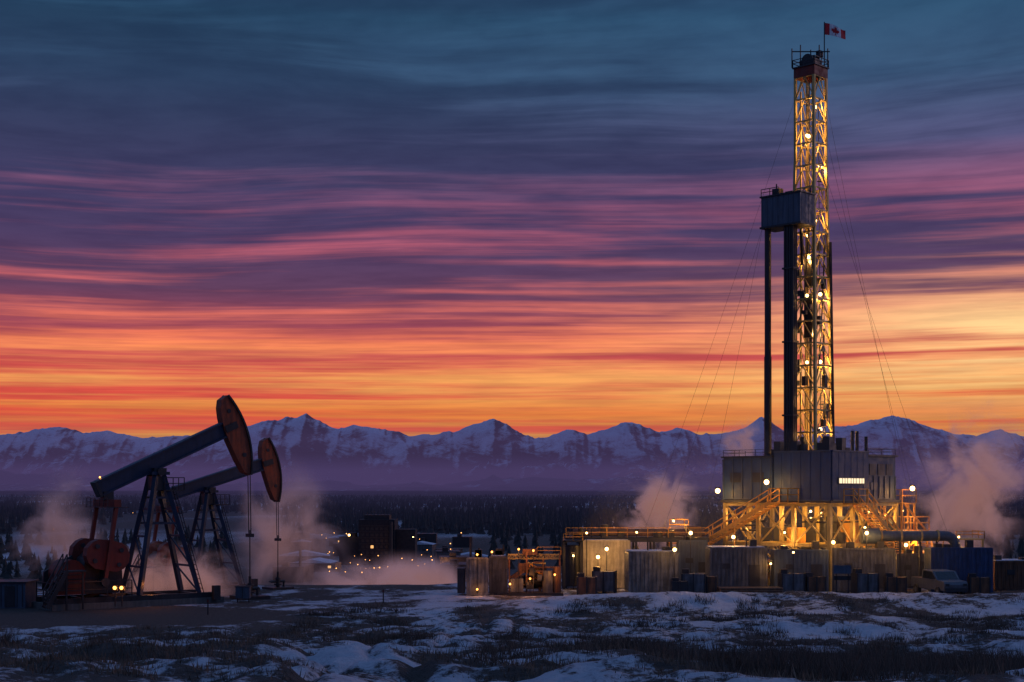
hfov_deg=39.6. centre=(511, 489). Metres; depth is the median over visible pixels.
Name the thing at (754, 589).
pipe bundle
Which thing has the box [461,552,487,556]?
warehouse
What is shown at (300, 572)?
warehouse
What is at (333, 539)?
warehouse
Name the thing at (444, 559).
warehouse
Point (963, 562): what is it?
shipping container
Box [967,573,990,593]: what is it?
equipment crate
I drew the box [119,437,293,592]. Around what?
pumpjack
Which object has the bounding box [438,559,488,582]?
warehouse
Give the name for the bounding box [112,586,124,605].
warning lamp
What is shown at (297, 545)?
warehouse
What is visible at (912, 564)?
shipping container
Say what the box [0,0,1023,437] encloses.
sky
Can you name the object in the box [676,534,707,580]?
shipping container
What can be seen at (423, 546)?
warehouse
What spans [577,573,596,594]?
equipment crate
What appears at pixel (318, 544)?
warehouse
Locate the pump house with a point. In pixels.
(617, 548)
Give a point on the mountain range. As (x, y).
(487, 457)
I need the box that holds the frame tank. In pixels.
[562,534,582,588]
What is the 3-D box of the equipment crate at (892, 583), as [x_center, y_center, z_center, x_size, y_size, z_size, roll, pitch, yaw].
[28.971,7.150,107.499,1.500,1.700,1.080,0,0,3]
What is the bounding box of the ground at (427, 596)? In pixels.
[0,494,1023,681]
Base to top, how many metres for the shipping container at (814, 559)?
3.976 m
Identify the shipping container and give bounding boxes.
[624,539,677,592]
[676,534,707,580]
[705,537,767,586]
[770,541,828,591]
[824,541,895,591]
[896,546,923,587]
[924,540,992,592]
[993,555,1023,589]
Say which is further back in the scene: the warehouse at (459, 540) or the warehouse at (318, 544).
the warehouse at (459, 540)
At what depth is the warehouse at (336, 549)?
454.61 m
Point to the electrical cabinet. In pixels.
(242, 591)
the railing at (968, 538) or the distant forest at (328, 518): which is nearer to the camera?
the railing at (968, 538)
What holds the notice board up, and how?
on the ground at (427, 596)
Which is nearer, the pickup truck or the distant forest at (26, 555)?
the pickup truck
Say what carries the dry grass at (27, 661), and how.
on the ground at (427, 596)
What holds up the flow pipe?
on the ground at (427, 596)
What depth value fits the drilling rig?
116.46 m
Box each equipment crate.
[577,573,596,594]
[592,567,616,592]
[670,578,687,591]
[681,569,705,592]
[698,572,717,592]
[778,569,804,591]
[804,572,825,591]
[851,569,878,593]
[884,573,906,592]
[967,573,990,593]
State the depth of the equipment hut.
95.80 m
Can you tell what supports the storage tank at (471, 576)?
on the ground at (427, 596)
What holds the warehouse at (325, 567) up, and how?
on the ground at (427, 596)
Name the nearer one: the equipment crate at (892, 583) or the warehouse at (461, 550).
the equipment crate at (892, 583)
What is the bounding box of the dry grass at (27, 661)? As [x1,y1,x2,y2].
[0,590,1023,681]
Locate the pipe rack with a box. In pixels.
[565,524,708,587]
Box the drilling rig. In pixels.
[637,22,945,591]
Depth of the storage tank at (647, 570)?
108.98 m
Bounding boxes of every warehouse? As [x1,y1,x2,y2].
[272,549,313,582]
[278,529,294,546]
[279,550,329,564]
[282,529,309,539]
[290,536,325,552]
[290,540,311,551]
[290,559,341,571]
[293,557,337,562]
[328,535,342,545]
[333,543,338,555]
[417,533,436,544]
[417,537,425,541]
[417,541,435,556]
[435,546,462,552]
[435,547,460,568]
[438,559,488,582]
[439,537,474,563]
[452,534,472,546]
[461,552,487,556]
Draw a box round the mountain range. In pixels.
[0,413,1023,494]
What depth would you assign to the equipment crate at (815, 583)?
107.53 m
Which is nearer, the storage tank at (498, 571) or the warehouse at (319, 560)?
the storage tank at (498, 571)
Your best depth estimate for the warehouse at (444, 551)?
374.82 m
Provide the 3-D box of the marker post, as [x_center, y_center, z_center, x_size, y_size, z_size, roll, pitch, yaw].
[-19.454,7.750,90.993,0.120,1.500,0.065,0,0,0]
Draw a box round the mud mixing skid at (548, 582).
[457,548,562,595]
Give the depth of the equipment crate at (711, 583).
107.44 m
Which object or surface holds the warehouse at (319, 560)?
on the ground at (427, 596)
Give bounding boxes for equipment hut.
[0,579,38,607]
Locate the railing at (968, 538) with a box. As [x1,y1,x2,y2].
[956,530,984,546]
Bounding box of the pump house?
[583,525,629,588]
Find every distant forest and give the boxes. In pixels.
[0,493,1023,535]
[0,525,227,583]
[488,521,1023,572]
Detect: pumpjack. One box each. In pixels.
[32,395,269,610]
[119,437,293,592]
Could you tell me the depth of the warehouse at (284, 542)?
502.15 m
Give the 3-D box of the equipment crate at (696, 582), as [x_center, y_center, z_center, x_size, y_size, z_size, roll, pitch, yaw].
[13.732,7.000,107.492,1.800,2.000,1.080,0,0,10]
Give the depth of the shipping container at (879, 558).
110.97 m
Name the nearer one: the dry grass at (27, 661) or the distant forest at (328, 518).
the dry grass at (27, 661)
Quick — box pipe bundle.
[717,587,782,592]
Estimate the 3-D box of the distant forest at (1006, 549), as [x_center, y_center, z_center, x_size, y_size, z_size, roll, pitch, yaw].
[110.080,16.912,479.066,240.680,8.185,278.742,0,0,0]
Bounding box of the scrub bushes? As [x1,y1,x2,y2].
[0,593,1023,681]
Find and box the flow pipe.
[859,528,960,576]
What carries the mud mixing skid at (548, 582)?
on the ground at (427, 596)
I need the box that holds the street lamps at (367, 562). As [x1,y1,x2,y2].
[52,529,461,583]
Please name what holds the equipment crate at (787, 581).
on the ground at (427, 596)
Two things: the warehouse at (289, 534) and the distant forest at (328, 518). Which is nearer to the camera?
the warehouse at (289, 534)
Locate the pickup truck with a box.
[911,569,967,594]
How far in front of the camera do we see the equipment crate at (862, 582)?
107.56 m
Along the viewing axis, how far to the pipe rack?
115.70 m
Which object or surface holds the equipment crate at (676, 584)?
on the ground at (427, 596)
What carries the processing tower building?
on the ground at (427, 596)
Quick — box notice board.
[833,565,850,592]
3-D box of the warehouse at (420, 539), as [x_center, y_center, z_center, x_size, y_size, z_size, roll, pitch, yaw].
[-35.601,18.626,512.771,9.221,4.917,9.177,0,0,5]
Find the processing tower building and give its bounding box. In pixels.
[339,510,416,564]
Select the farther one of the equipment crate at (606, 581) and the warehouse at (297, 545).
the warehouse at (297, 545)
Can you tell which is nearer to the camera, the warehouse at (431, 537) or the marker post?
the marker post
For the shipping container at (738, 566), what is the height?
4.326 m
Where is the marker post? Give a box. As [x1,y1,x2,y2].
[207,599,208,614]
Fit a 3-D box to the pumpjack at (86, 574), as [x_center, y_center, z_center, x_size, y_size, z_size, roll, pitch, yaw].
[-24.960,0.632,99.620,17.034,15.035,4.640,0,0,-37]
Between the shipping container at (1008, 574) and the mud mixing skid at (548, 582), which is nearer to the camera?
the mud mixing skid at (548, 582)
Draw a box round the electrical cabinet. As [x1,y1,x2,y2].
[235,586,251,601]
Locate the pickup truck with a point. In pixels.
(940, 580)
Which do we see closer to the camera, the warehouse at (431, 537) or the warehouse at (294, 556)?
the warehouse at (294, 556)

